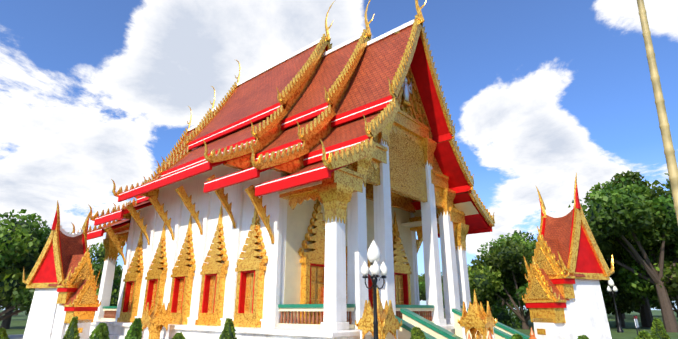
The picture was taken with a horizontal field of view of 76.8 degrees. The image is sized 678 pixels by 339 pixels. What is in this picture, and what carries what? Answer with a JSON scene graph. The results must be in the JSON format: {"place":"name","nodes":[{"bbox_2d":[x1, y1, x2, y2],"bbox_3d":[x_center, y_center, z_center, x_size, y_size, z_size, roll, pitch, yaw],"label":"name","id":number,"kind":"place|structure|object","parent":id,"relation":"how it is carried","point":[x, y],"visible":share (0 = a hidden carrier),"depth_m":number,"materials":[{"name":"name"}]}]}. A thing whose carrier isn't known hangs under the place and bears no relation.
{"place":"outdoors","nodes":[
{"label":"outdoors","id":0,"kind":"place"},
{"bbox_2d":[115,161,438,327],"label":"temple walls","id":1,"kind":"structure","parent":0,"point":[289,228],"depth_m":19.31,"materials":[{"name":"white paint"}]},
{"bbox_2d":[104,175,422,264],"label":"eave brackets","id":2,"kind":"object","parent":1,"relation":"attached to","point":[220,194],"visible":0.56,"depth_m":19.88,"materials":[{"name":"gold metal"}]},
{"bbox_2d":[122,263,408,318],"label":"windows","id":3,"kind":"structure","parent":1,"relation":"in","point":[242,293],"depth_m":19.14,"materials":[{"name":"red wood"}]},
{"bbox_2d":[103,66,468,327],"bbox_3d":[-4.015,2.012,25.320,19.536,13.196,10.720,-15,-23,38],"label":"gilded ornamentation","id":4,"kind":"object","parent":1,"relation":"attached to","point":[335,191],"visible":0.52,"depth_m":18.73,"materials":[{"name":"gold metal"}]},
{"bbox_2d":[87,19,492,239],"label":"temple roof","id":5,"kind":"structure","parent":1,"relation":"on","point":[253,98],"depth_m":21.57,"materials":[{"name":"red tile"}]},
{"bbox_2d":[72,0,494,232],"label":"roof ornaments","id":6,"kind":"object","parent":5,"relation":"on","point":[375,126],"visible":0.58,"depth_m":20.72,"materials":[{"name":"gold metal"}]},
{"bbox_2d":[122,31,455,219],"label":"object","id":7,"kind":"object","parent":5,"relation":"on","point":[407,168],"visible":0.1,"depth_m":19.89,"materials":[{"name":"gold metal"}]},
{"bbox_2d":[104,152,488,233],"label":"roof eaves","id":8,"kind":"object","parent":5,"relation":"attached to","point":[474,219],"visible":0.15,"depth_m":22.62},
{"bbox_2d":[402,77,411,106],"bbox_3d":[3.232,-3.967,20.714,0.360,1.900,1.276,-15,-23,38],"label":"statue","id":9,"kind":"object","parent":5,"relation":"attached to","point":[406,91],"visible":0.77,"depth_m":20.50,"materials":[{"name":"silver metal"}]},
{"bbox_2d":[0,310,677,338],"bbox_3d":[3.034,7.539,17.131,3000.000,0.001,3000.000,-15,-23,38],"label":"ground","id":10,"kind":"structure","parent":0,"point":[18,323],"depth_m":48.52,"materials":[{"name":"green plant"}]},
{"bbox_2d":[8,334,23,338],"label":"paved court","id":11,"kind":"object","parent":10,"relation":"on","point":[18,336],"depth_m":30.56,"materials":[{"name":"concrete"}]},
{"bbox_2d":[0,327,8,338],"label":"topiary","id":12,"kind":"object","parent":11,"relation":"on","point":[3,334],"visible":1,"depth_m":14.59,"materials":[{"name":"green plant"}]},
{"bbox_2d":[22,200,100,338],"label":"shrine","id":13,"kind":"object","parent":11,"relation":"on","point":[61,280],"depth_m":19.97,"materials":[{"name":"white paint"}]},
{"bbox_2d":[62,316,79,338],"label":"topiary","id":14,"kind":"object","parent":11,"relation":"on","point":[72,331],"visible":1,"depth_m":15.73,"materials":[{"name":"green plant"}]},
{"bbox_2d":[89,322,109,338],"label":"topiary","id":15,"kind":"object","parent":11,"relation":"on","point":[100,331],"visible":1,"depth_m":14.46,"materials":[{"name":"green plant"}]},
{"bbox_2d":[125,318,142,338],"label":"topiary","id":16,"kind":"object","parent":11,"relation":"on","point":[135,330],"visible":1,"depth_m":14.95,"materials":[{"name":"green plant"}]},
{"bbox_2d":[141,293,174,338],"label":"boundary marker","id":17,"kind":"object","parent":11,"relation":"on","point":[156,318],"visible":0.98,"depth_m":17.85,"materials":[{"name":"gold metal"}]},
{"bbox_2d":[172,332,185,338],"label":"topiary","id":18,"kind":"object","parent":11,"relation":"on","point":[177,335],"visible":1,"depth_m":13.29,"materials":[{"name":"green plant"}]},
{"bbox_2d":[219,318,236,338],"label":"topiary","id":19,"kind":"object","parent":11,"relation":"on","point":[229,330],"visible":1,"depth_m":13.29,"materials":[{"name":"green plant"}]},
{"bbox_2d":[89,321,454,338],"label":"temple base","id":20,"kind":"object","parent":11,"relation":"on","point":[118,330],"depth_m":15.66,"materials":[{"name":"white paint"}]},
{"bbox_2d":[93,138,470,330],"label":"portico columns","id":21,"kind":"structure","parent":20,"relation":"on","point":[456,288],"depth_m":17.12,"materials":[{"name":"white paint"}]},
{"bbox_2d":[101,304,536,338],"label":"balustrade stairs","id":22,"kind":"structure","parent":11,"relation":"on","point":[410,317],"depth_m":15.26,"materials":[{"name":"beige paint"}]},
{"bbox_2d":[361,240,387,338],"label":"lamp post","id":23,"kind":"object","parent":11,"relation":"on","point":[374,270],"visible":1,"depth_m":11.71,"materials":[{"name":"white glass"}]},
{"bbox_2d":[355,285,401,338],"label":"boundary marker","id":24,"kind":"object","parent":11,"relation":"on","point":[388,321],"visible":0.81,"depth_m":12.96,"materials":[{"name":"gold metal"}]},
{"bbox_2d":[410,326,425,338],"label":"topiary","id":25,"kind":"object","parent":11,"relation":"on","point":[417,332],"visible":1,"depth_m":11.34,"materials":[{"name":"green plant"}]},
{"bbox_2d":[457,289,497,338],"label":"boundary marker","id":26,"kind":"object","parent":11,"relation":"on","point":[474,318],"visible":1,"depth_m":15.28,"materials":[{"name":"gold metal"}]},
{"bbox_2d":[509,333,522,338],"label":"topiary","id":27,"kind":"object","parent":11,"relation":"on","point":[516,336],"visible":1,"depth_m":11.25,"materials":[{"name":"green plant"}]},
{"bbox_2d":[522,173,614,338],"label":"shrine","id":28,"kind":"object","parent":11,"relation":"on","point":[567,272],"depth_m":17.28,"materials":[{"name":"white paint"}]},
{"bbox_2d":[577,335,588,338],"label":"topiary","id":29,"kind":"object","parent":11,"relation":"on","point":[582,337],"visible":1,"depth_m":10.16,"materials":[{"name":"green plant"}]},
{"bbox_2d":[635,331,651,338],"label":"topiary","id":30,"kind":"object","parent":11,"relation":"on","point":[644,335],"visible":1,"depth_m":10.18,"materials":[{"name":"green plant"}]},
{"bbox_2d":[637,0,677,222],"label":"bamboo pole","id":31,"kind":"object","parent":11,"relation":"on","point":[669,149],"visible":1,"depth_m":11.24,"materials":[{"name":"beige wood"}]},
{"bbox_2d":[650,318,670,338],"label":"topiary","id":32,"kind":"object","parent":11,"relation":"on","point":[658,331],"visible":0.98,"depth_m":13.87,"materials":[{"name":"green plant"}]},
{"bbox_2d":[0,218,49,328],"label":"tree","id":33,"kind":"object","parent":10,"relation":"on","point":[5,323],"depth_m":42.47,"materials":[{"name":"green plant"}]},
{"bbox_2d":[0,209,98,320],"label":"tree","id":34,"kind":"object","parent":10,"relation":"on","point":[19,252],"visible":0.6,"depth_m":26.32,"materials":[{"name":"green plant"}]},
{"bbox_2d":[89,242,121,315],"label":"tree","id":35,"kind":"object","parent":10,"relation":"on","point":[98,265],"visible":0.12,"depth_m":43.94,"materials":[{"name":"green plant"}]},
{"bbox_2d":[418,272,442,300],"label":"tree","id":36,"kind":"object","parent":10,"relation":"on","point":[422,292],"visible":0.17,"depth_m":87.69,"materials":[{"name":"green plant"}]},
{"bbox_2d":[442,266,508,313],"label":"tree","id":37,"kind":"object","parent":10,"relation":"on","point":[491,298],"visible":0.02,"depth_m":52.56,"materials":[{"name":"green plant"}]},
{"bbox_2d":[467,233,533,328],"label":"tree","id":38,"kind":"object","parent":10,"relation":"on","point":[502,262],"visible":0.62,"depth_m":41.95,"materials":[{"name":"green plant"}]},
{"bbox_2d":[499,299,518,309],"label":"tree","id":39,"kind":"object","parent":10,"relation":"on","point":[510,303],"depth_m":120.12,"materials":[{"name":"green plant"}]},
{"bbox_2d":[498,230,645,314],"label":"tree","id":40,"kind":"object","parent":10,"relation":"on","point":[624,301],"visible":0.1,"depth_m":46.17,"materials":[{"name":"green plant"}]},
{"bbox_2d":[607,278,623,332],"bbox_3d":[23.671,11.557,36.692,0.724,4.516,0.739,-15,-23,38],"label":"lamp post","id":41,"kind":"object","parent":10,"relation":"on","point":[612,290],"visible":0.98,"depth_m":36.74,"materials":[{"name":"black metal"}]},
{"bbox_2d":[568,173,677,331],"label":"tree","id":42,"kind":"object","parent":10,"relation":"on","point":[624,218],"visible":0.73,"depth_m":37.19,"materials":[{"name":"green plant"}]},
{"bbox_2d":[585,170,666,326],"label":"tree","id":43,"kind":"object","parent":10,"relation":"on","point":[625,180],"depth_m":46.60,"materials":[{"name":"green plant"}]},
{"bbox_2d":[633,315,639,335],"bbox_3d":[18.292,9.715,26.202,0.060,1.500,1.100,-15,-23,38],"label":"post","id":44,"kind":"object","parent":10,"relation":"on","point":[636,321],"visible":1,"depth_m":26.13,"materials":[{"name":"grey metal"}]},
{"bbox_2d":[600,241,677,326],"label":"tree","id":45,"kind":"object","parent":10,"relation":"on","point":[612,277],"visible":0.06,"depth_m":46.52,"materials":[{"name":"green plant"}]},
{"bbox_2d":[610,301,672,312],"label":"tree","id":46,"kind":"object","parent":10,"relation":"on","point":[636,309],"depth_m":122.59,"materials":[{"name":"green plant"}]},
{"bbox_2d":[614,200,677,300],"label":"tree","id":47,"kind":"object","parent":10,"relation":"on","point":[640,283],"visible":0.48,"depth_m":39.44,"materials":[{"name":"green plant"}]},
{"bbox_2d":[648,291,677,316],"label":"tree","id":48,"kind":"object","parent":10,"relation":"on","point":[655,303],"visible":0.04,"depth_m":106.48,"materials":[{"name":"green plant"}]},
{"bbox_2d":[669,294,677,309],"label":"tree","id":49,"kind":"object","parent":10,"relation":"on","point":[675,298],"depth_m":68.73,"materials":[{"name":"green plant"}]},
{"bbox_2d":[0,0,677,309],"label":"sky","id":50,"kind":"structure","parent":0,"point":[541,94],"materials":[{"name":"blue"}]}
]}

